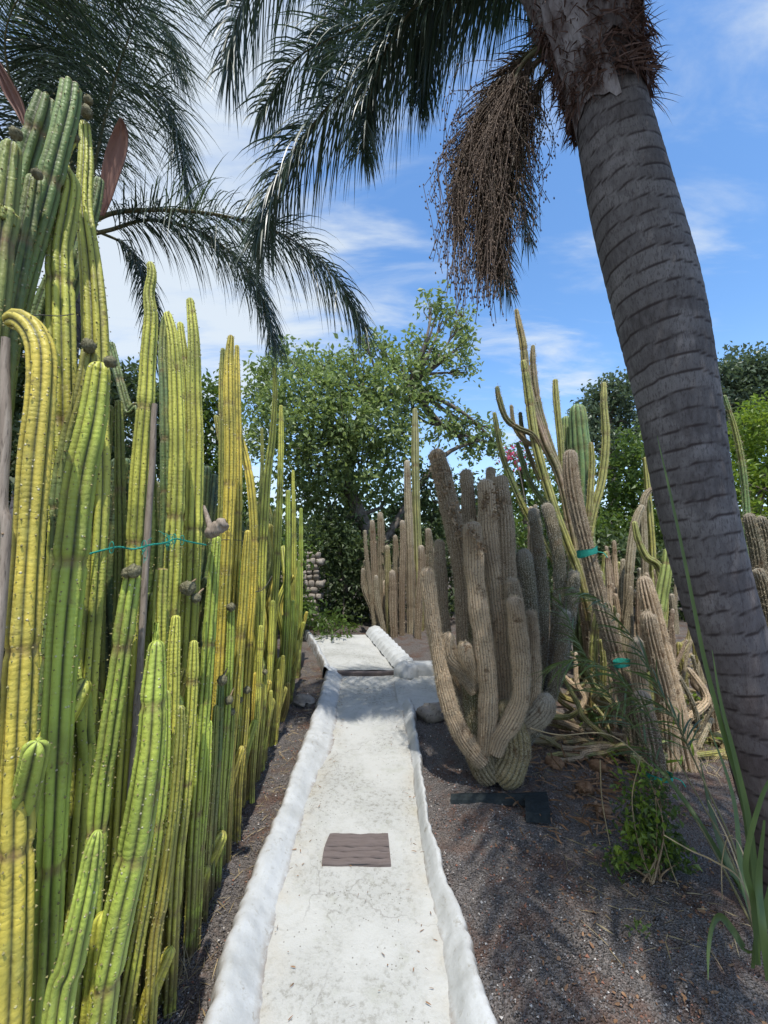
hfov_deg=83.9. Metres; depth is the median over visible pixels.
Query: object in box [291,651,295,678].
column cactus
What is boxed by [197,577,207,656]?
column cactus
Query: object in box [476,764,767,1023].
fallen leaves
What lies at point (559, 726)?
sprawling cactus
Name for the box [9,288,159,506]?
shrub
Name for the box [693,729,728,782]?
grass tuft
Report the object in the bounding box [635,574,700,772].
torch column
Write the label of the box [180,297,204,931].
column cactus
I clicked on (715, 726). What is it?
column cactus
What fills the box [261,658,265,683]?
column cactus
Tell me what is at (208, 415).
shrub
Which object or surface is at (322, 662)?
path kerb
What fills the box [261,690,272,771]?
column cactus
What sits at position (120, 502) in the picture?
column cactus
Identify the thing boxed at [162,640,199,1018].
column cactus
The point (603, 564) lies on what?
column cactus
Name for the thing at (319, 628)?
shrub
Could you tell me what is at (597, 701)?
sprawling cactus
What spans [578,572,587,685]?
column cactus
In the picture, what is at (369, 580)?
column cactus
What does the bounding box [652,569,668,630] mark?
column cactus
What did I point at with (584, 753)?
sprawling cactus
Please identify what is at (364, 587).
column cactus
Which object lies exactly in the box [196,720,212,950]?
column cactus
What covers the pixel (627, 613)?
column cactus
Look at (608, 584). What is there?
column cactus
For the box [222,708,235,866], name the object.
column cactus
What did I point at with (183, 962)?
grass tuft
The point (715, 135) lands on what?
sky
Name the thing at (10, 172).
column cactus
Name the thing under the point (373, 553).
column cactus
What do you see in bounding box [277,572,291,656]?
column cactus
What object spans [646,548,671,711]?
column cactus
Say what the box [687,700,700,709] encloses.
sprawling cactus
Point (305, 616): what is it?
column cactus
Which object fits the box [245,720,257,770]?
column cactus
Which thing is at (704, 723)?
column cactus
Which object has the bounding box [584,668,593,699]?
column cactus
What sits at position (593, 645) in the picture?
column cactus
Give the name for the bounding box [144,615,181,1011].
column cactus
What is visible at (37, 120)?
column cactus
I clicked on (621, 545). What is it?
cactus
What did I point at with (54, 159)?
column cactus
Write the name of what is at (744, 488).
column cactus
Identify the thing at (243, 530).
column cactus
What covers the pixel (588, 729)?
sprawling cactus
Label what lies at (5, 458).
wooden stake
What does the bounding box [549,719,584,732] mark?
sprawling cactus
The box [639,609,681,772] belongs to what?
torch column
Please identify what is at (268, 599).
column cactus
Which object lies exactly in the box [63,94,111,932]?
column cactus
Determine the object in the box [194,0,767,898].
feather palm
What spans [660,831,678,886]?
dry stalk
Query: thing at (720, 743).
sprawling cactus
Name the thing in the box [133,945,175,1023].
column cactus
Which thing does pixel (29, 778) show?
column cactus
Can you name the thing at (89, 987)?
column cactus
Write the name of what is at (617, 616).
column cactus
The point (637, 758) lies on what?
sprawling cactus
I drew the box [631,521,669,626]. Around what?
column cactus
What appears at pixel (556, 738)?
sprawling cactus
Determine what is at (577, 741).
sprawling cactus
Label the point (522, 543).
shrub
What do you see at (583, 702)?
sprawling cactus
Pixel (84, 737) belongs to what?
column cactus
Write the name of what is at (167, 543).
garden twine
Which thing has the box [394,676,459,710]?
side path
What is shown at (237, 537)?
column cactus
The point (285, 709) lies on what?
column cactus
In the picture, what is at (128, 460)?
column cactus
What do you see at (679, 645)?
column cactus
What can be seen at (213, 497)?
column cactus
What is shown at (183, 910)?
column cactus
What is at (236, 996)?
path kerb
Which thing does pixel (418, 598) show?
column cactus
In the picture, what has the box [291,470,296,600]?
column cactus
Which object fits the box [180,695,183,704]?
column cactus
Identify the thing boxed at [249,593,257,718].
column cactus
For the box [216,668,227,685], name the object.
dried flower
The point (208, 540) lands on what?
column cactus
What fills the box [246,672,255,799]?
column cactus
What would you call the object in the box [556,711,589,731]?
sprawling cactus
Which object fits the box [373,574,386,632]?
column cactus
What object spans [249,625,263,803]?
column cactus
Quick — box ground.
[124,565,767,1023]
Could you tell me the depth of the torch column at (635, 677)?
3.02 m
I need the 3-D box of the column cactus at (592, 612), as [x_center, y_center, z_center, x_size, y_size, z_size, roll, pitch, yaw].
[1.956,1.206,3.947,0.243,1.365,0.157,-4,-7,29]
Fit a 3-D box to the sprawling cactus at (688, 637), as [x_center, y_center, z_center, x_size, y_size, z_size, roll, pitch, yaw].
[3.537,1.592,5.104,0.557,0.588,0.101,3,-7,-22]
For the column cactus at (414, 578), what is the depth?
6.89 m
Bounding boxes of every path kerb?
[203,666,342,1023]
[304,630,329,677]
[366,625,413,666]
[402,698,497,1023]
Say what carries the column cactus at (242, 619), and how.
on the ground
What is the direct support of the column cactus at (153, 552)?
on the ground
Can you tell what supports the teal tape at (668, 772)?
attached to the torch column at (661, 759)
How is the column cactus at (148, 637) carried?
on the ground
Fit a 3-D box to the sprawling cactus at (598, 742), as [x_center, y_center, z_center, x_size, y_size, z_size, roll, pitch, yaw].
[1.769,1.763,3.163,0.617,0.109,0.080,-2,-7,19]
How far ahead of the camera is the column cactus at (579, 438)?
4.93 m
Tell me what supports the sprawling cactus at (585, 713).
on the ground
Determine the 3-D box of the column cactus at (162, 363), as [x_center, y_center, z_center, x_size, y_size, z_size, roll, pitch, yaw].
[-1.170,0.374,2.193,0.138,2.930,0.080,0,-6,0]
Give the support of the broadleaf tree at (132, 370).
on the ground
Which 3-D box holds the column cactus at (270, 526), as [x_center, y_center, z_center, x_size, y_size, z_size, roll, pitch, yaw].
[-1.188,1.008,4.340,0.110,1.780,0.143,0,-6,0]
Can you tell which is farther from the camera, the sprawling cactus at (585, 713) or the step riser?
the step riser
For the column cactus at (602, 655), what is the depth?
3.56 m
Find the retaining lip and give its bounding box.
[394,659,434,679]
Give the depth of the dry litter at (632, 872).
2.00 m
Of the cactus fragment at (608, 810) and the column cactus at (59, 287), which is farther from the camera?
the cactus fragment at (608, 810)
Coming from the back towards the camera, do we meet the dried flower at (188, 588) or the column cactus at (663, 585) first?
the column cactus at (663, 585)
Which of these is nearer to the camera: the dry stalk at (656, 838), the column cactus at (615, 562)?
the dry stalk at (656, 838)
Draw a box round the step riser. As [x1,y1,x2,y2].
[337,670,393,675]
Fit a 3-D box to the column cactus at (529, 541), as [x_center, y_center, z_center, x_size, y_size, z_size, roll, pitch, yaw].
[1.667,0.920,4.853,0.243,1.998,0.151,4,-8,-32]
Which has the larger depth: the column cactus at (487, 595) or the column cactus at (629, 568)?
the column cactus at (487, 595)
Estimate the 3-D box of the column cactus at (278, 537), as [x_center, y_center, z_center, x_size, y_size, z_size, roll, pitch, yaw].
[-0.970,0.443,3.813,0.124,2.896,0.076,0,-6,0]
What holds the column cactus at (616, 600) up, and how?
on the ground
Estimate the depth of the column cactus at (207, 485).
3.08 m
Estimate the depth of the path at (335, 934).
1.93 m
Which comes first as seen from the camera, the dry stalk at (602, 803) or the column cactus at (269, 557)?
the dry stalk at (602, 803)
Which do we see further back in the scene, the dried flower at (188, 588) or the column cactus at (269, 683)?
the column cactus at (269, 683)
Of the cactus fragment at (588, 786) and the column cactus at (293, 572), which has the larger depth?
the column cactus at (293, 572)
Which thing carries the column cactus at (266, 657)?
on the ground
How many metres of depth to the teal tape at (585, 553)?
3.31 m
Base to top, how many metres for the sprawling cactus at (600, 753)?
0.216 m
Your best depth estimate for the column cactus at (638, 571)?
4.83 m
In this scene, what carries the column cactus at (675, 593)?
on the ground
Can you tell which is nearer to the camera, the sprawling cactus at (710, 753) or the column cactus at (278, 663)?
the sprawling cactus at (710, 753)
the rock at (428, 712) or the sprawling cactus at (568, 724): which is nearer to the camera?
the sprawling cactus at (568, 724)
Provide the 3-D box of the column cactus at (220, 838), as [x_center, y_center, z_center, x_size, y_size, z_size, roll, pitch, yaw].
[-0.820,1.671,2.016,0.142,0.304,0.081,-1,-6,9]
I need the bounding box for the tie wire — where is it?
[33,314,72,316]
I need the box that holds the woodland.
[11,483,766,577]
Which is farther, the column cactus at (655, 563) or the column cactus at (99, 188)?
the column cactus at (655, 563)
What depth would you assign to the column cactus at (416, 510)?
7.25 m
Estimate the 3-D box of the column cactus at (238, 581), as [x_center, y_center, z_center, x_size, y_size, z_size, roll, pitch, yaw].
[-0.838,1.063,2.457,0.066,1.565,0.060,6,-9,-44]
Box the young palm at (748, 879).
[527,436,767,980]
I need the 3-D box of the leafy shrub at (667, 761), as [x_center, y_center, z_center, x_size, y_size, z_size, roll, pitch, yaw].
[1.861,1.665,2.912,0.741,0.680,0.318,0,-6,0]
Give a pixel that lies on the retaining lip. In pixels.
(406, 669)
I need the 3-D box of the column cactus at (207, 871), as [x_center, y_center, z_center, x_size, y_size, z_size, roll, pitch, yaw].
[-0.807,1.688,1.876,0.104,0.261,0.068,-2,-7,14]
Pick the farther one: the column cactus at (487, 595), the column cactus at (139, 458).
the column cactus at (487, 595)
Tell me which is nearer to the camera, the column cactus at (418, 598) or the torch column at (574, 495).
the torch column at (574, 495)
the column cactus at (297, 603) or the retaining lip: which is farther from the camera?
the retaining lip
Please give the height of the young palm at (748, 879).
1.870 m
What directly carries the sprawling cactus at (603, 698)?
on the ground
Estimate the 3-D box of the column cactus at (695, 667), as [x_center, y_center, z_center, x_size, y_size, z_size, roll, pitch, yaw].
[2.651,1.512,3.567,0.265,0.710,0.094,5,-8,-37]
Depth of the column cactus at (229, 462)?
2.26 m
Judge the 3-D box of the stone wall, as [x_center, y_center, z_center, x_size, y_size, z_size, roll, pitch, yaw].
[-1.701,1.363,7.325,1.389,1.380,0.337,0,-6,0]
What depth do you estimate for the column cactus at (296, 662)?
4.15 m
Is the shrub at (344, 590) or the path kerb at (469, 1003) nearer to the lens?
the path kerb at (469, 1003)
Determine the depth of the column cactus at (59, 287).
1.29 m
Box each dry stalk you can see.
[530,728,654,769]
[599,760,610,844]
[631,760,651,879]
[650,790,657,885]
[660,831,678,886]
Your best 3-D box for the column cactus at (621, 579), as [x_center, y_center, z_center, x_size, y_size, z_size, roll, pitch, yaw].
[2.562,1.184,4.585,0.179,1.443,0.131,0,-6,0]
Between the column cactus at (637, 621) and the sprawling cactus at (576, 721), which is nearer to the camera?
the sprawling cactus at (576, 721)
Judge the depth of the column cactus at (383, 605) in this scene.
7.16 m
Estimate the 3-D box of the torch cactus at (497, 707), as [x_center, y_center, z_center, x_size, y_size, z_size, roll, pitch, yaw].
[0.874,0.702,3.115,1.294,2.382,0.804,0,-6,0]
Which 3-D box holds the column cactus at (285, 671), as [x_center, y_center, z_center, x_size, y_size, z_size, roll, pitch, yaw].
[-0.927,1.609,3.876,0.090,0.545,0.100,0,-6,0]
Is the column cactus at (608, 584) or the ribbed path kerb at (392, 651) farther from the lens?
the ribbed path kerb at (392, 651)
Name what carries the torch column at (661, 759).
on the ground
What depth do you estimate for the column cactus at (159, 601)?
1.55 m
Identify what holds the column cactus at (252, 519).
on the ground
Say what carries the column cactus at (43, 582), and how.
on the ground
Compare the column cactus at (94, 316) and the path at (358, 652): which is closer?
the column cactus at (94, 316)
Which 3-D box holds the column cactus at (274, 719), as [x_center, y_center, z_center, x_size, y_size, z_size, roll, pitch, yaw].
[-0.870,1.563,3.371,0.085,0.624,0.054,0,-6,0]
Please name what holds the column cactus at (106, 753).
on the ground
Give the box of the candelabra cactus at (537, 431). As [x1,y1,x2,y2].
[491,308,610,630]
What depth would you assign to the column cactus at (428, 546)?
7.23 m
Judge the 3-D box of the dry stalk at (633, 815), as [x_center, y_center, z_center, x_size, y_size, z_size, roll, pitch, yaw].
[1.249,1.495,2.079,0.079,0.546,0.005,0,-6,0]
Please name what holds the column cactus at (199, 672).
on the ground
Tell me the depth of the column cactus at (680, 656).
3.98 m
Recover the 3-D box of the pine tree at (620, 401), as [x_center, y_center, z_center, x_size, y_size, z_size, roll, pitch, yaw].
[9.354,-1.526,17.342,3.959,8.711,3.033,0,-6,0]
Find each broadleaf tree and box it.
[12,356,217,481]
[241,279,516,617]
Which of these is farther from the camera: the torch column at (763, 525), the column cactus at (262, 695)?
the torch column at (763, 525)
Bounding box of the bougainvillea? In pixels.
[496,441,529,499]
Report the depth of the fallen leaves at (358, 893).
1.95 m
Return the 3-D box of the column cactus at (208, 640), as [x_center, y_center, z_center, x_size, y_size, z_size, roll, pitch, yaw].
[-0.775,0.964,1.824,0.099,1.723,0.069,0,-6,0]
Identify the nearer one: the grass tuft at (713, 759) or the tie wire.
the tie wire
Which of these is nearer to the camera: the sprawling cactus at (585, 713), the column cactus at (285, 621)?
the sprawling cactus at (585, 713)
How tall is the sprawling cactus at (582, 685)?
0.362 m
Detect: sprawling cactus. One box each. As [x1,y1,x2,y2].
[532,734,572,744]
[538,733,561,749]
[545,751,588,760]
[548,724,571,731]
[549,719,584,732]
[553,708,583,719]
[555,744,626,756]
[556,652,587,727]
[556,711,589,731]
[557,696,589,719]
[558,691,599,717]
[560,747,600,763]
[562,676,617,743]
[563,708,600,720]
[563,737,594,744]
[565,676,600,700]
[565,677,586,695]
[566,725,605,731]
[576,654,620,714]
[579,740,614,745]
[585,727,623,739]
[586,741,625,757]
[589,669,648,727]
[616,745,668,763]
[684,629,691,653]
[684,694,700,701]
[686,664,710,733]
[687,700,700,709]
[690,669,699,691]
[693,712,706,735]
[695,726,725,759]
[699,752,727,759]
[709,731,724,748]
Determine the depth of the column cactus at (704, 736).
3.28 m
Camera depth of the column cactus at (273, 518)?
4.91 m
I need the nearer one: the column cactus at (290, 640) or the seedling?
the seedling
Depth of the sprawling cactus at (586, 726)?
3.51 m
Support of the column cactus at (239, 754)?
on the ground
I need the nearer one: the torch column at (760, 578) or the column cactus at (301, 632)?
the torch column at (760, 578)
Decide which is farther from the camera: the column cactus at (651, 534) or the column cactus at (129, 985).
the column cactus at (651, 534)
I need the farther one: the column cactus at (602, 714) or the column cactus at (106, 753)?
the column cactus at (602, 714)
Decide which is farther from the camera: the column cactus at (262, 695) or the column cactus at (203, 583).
the column cactus at (262, 695)
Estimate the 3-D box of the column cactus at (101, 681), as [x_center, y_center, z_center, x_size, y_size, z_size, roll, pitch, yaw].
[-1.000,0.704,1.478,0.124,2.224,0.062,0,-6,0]
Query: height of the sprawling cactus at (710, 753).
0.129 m
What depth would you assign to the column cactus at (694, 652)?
4.69 m
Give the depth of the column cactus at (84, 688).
1.14 m
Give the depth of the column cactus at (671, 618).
4.42 m
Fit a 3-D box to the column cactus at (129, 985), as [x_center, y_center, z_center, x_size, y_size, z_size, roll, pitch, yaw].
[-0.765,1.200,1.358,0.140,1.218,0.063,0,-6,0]
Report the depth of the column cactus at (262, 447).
3.93 m
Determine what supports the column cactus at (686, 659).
on the ground
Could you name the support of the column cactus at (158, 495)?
on the ground
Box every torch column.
[561,447,639,763]
[626,635,653,768]
[631,687,670,792]
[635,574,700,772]
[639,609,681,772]
[740,512,767,575]
[752,567,767,626]
[756,516,767,571]
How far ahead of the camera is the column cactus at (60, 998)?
0.91 m
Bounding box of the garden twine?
[89,531,206,560]
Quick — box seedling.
[624,916,651,938]
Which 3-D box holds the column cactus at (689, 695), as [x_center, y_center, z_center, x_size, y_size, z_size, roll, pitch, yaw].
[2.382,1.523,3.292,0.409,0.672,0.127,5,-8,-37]
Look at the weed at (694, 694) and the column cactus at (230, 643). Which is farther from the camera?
the weed at (694, 694)
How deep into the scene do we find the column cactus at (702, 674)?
4.60 m
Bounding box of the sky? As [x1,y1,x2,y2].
[0,0,767,557]
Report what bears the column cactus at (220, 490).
on the ground
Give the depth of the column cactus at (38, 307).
1.37 m
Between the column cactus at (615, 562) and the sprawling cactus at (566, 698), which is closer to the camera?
the sprawling cactus at (566, 698)
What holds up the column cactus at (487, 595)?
on the ground
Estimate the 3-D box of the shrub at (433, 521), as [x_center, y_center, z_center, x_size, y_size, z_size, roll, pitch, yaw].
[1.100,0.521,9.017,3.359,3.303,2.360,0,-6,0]
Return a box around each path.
[259,675,450,1023]
[313,635,393,669]
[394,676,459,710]
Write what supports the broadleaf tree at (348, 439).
on the ground
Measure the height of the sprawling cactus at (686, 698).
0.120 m
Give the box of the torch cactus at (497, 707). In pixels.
[419,447,579,790]
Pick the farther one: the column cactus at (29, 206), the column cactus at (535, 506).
the column cactus at (535, 506)
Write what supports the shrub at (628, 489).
on the ground
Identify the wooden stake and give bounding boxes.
[0,336,11,685]
[120,403,157,986]
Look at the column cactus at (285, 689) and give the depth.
3.43 m
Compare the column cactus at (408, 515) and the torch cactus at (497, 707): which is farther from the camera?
the column cactus at (408, 515)
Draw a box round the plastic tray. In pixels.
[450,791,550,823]
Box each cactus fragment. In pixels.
[544,755,567,769]
[575,781,594,795]
[589,759,608,772]
[594,803,612,814]
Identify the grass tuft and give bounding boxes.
[158,936,204,1000]
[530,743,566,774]
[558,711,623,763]
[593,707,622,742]
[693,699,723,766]
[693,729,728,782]
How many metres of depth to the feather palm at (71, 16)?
3.11 m
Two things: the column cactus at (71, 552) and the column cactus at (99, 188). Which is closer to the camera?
the column cactus at (71, 552)
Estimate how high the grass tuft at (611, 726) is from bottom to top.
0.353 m
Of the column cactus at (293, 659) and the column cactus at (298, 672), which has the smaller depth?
the column cactus at (293, 659)
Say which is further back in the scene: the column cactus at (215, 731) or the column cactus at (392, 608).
the column cactus at (392, 608)
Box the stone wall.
[280,552,325,628]
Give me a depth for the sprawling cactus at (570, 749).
3.21 m
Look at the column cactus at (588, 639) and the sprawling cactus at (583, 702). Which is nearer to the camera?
the sprawling cactus at (583, 702)
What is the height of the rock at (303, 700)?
0.132 m
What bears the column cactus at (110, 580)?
on the ground
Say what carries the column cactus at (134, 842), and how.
on the ground
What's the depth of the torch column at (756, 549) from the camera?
3.27 m
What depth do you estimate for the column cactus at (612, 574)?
4.80 m
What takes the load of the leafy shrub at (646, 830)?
on the ground
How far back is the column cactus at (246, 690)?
2.37 m
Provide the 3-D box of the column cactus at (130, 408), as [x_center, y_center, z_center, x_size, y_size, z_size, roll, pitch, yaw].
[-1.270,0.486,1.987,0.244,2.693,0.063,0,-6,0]
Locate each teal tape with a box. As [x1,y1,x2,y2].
[576,545,607,557]
[613,658,629,667]
[646,771,685,786]
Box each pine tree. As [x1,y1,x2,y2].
[565,366,642,552]
[717,341,767,496]
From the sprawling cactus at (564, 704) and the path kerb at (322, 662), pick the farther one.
the path kerb at (322, 662)
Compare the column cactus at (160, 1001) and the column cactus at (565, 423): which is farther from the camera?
the column cactus at (565, 423)
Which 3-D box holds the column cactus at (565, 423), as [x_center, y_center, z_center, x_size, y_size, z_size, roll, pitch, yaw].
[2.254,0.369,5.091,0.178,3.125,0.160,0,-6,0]
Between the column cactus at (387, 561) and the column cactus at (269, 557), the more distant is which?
the column cactus at (387, 561)
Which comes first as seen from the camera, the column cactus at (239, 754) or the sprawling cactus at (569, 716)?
the column cactus at (239, 754)
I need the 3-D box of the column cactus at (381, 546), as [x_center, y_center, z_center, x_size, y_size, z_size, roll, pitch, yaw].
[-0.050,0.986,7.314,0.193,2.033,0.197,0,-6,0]
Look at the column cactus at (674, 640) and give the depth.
4.24 m
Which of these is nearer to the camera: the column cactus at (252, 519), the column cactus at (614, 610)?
the column cactus at (252, 519)
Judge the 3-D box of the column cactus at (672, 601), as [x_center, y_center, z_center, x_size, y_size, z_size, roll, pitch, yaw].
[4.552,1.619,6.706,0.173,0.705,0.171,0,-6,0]
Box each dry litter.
[162,663,321,1022]
[505,686,710,875]
[521,719,750,967]
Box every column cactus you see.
[0,125,24,345]
[0,308,59,1023]
[0,515,47,697]
[7,167,43,411]
[9,76,86,498]
[11,736,54,820]
[12,273,46,499]
[17,89,54,198]
[31,355,116,1023]
[32,337,99,881]
[37,678,94,737]
[39,135,84,712]
[39,829,107,1023]
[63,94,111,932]
[73,176,105,300]
[73,563,142,1023]
[73,659,97,792]
[75,910,103,1023]
[86,640,167,1023]
[95,405,114,746]
[96,691,104,910]
[103,261,158,904]
[103,400,126,903]
[104,459,128,690]
[109,340,136,417]
[116,690,172,1023]
[125,458,130,506]
[133,622,158,1018]
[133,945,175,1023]
[136,568,168,1009]
[143,592,152,671]
[143,705,186,1023]
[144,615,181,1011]
[148,469,158,592]
[156,481,160,563]
[157,315,168,568]
[158,908,167,1006]
[161,311,186,671]
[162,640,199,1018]
[177,322,187,617]
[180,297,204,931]
[180,667,186,696]
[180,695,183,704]
[182,536,221,957]
[182,733,195,915]
[196,607,217,719]
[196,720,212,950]
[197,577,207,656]
[200,466,210,579]
[200,474,217,648]
[201,542,211,637]
[202,705,220,921]
[202,865,210,913]
[205,538,212,556]
[209,683,224,900]
[210,348,224,719]
[210,830,226,866]
[211,335,236,720]
[214,415,218,439]
[214,603,235,888]
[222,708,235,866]
[225,530,251,863]
[230,345,242,649]
[232,686,250,842]
[232,696,242,840]
[233,745,244,788]
[234,512,244,557]
[237,561,243,696]
[242,434,258,807]
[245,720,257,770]
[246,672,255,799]
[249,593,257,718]
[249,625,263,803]
[249,684,264,734]
[251,367,277,693]
[255,669,267,781]
[257,428,264,565]
[257,501,272,657]
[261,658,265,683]
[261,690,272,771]
[263,608,266,656]
[264,632,268,668]
[265,524,272,632]
[265,576,276,667]
[265,600,275,763]
[266,680,271,707]
[268,506,272,523]
[268,669,279,746]
[268,686,287,739]
[272,405,284,678]
[272,509,275,563]
[272,657,280,697]
[273,655,284,745]
[276,553,280,638]
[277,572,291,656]
[279,545,290,656]
[280,490,291,658]
[280,658,286,715]
[280,682,290,721]
[281,575,294,619]
[286,600,294,715]
[290,560,300,689]
[290,640,298,703]
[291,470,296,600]
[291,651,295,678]
[294,621,305,687]
[296,650,301,678]
[297,508,302,649]
[302,611,307,627]
[360,567,379,625]
[363,530,376,625]
[364,561,367,590]
[369,520,378,619]
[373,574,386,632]
[377,512,384,605]
[382,581,386,629]
[384,545,390,634]
[388,570,398,637]
[392,535,399,631]
[398,520,406,635]
[404,460,414,634]
[406,562,415,632]
[411,408,423,630]
[414,545,425,638]
[424,528,432,629]
[484,575,489,616]
[526,506,532,553]
[532,504,538,577]
[562,416,580,674]
[568,404,595,677]
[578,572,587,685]
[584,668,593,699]
[587,570,603,708]
[587,585,591,663]
[588,576,603,719]
[593,704,615,739]
[597,639,608,727]
[601,551,607,584]
[601,608,622,707]
[603,556,618,731]
[604,546,615,605]
[612,540,618,594]
[613,593,622,628]
[613,606,624,654]
[618,558,624,619]
[621,586,634,657]
[622,504,645,669]
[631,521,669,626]
[633,591,644,647]
[637,568,640,577]
[639,487,651,575]
[642,457,656,588]
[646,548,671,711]
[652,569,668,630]
[668,609,674,646]
[669,594,679,633]
[671,622,676,658]
[673,582,677,633]
[675,638,689,666]
[676,642,688,687]
[677,670,702,731]
[681,637,692,690]
[688,654,708,719]
[692,644,697,668]
[694,701,715,745]
[696,715,714,749]
[698,659,706,684]
[709,692,719,731]
[723,395,753,557]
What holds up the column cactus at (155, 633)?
on the ground
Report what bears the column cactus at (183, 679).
on the ground
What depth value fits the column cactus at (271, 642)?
3.19 m
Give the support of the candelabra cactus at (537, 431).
on the ground
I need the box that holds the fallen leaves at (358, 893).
[275,678,436,1020]
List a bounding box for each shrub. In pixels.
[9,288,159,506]
[202,367,329,629]
[296,498,391,625]
[305,596,362,640]
[359,454,483,613]
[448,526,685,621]
[475,441,604,570]
[592,757,702,884]
[594,422,662,556]
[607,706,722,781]
[726,391,767,518]
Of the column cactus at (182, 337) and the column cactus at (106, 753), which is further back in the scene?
the column cactus at (182, 337)
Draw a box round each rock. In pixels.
[291,693,315,706]
[415,702,443,722]
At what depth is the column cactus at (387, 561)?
6.80 m
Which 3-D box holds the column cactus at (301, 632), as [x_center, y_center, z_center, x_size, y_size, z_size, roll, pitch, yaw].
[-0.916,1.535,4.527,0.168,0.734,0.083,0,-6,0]
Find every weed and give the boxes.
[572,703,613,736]
[685,692,700,703]
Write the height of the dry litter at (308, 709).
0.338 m
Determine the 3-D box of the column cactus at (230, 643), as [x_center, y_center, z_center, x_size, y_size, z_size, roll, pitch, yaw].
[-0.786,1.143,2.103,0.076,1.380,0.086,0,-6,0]
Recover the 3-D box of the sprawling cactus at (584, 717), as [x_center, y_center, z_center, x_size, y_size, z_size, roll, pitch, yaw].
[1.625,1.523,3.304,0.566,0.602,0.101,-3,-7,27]
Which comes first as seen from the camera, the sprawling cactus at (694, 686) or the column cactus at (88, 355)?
the column cactus at (88, 355)
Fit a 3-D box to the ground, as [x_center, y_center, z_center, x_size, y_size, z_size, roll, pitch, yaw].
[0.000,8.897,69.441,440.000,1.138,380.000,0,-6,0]
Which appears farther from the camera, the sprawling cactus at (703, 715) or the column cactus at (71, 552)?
the sprawling cactus at (703, 715)
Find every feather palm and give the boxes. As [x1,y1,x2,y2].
[0,0,382,517]
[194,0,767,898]
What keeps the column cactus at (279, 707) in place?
on the ground
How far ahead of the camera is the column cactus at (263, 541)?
3.16 m
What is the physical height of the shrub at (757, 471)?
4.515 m
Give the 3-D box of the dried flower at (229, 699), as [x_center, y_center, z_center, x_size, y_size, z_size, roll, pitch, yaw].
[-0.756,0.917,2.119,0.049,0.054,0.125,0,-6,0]
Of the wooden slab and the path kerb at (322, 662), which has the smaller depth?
the wooden slab
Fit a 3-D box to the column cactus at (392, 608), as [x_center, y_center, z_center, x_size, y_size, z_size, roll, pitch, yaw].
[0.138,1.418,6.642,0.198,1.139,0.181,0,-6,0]
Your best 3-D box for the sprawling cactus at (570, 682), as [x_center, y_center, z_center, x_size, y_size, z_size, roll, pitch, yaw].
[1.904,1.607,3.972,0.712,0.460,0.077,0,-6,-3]
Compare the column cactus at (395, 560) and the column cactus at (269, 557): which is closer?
the column cactus at (269, 557)
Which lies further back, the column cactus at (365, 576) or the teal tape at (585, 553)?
the column cactus at (365, 576)
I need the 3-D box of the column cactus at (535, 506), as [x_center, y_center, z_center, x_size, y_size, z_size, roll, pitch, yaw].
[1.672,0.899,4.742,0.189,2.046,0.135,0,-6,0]
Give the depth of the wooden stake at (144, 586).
1.47 m
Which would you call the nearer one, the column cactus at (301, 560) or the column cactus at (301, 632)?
the column cactus at (301, 632)
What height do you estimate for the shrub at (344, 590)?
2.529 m
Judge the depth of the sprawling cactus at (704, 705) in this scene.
3.48 m
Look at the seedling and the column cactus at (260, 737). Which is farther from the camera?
the column cactus at (260, 737)
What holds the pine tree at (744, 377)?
on the ground
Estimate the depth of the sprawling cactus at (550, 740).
3.26 m
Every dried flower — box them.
[179,579,196,596]
[190,588,203,603]
[203,505,228,538]
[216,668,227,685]
[224,687,233,704]
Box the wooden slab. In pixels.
[322,833,390,866]
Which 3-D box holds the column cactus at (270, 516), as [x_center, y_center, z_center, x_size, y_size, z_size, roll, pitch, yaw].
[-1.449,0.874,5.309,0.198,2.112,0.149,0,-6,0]
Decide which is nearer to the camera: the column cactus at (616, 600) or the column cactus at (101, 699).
the column cactus at (101, 699)
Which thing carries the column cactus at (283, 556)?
on the ground
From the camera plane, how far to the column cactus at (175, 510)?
1.73 m
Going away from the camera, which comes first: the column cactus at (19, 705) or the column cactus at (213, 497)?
the column cactus at (19, 705)
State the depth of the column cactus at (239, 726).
2.37 m
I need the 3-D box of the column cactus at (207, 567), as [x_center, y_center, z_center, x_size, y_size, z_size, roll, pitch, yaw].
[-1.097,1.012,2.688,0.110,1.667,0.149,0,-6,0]
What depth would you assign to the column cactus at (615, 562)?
4.90 m
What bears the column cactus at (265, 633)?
on the ground
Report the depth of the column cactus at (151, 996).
1.38 m
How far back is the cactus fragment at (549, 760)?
3.04 m
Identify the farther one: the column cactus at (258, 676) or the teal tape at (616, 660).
the teal tape at (616, 660)
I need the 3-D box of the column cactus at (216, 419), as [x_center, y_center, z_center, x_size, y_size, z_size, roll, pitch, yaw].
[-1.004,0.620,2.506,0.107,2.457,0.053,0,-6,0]
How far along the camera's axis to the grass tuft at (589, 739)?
3.32 m
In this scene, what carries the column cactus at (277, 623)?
on the ground

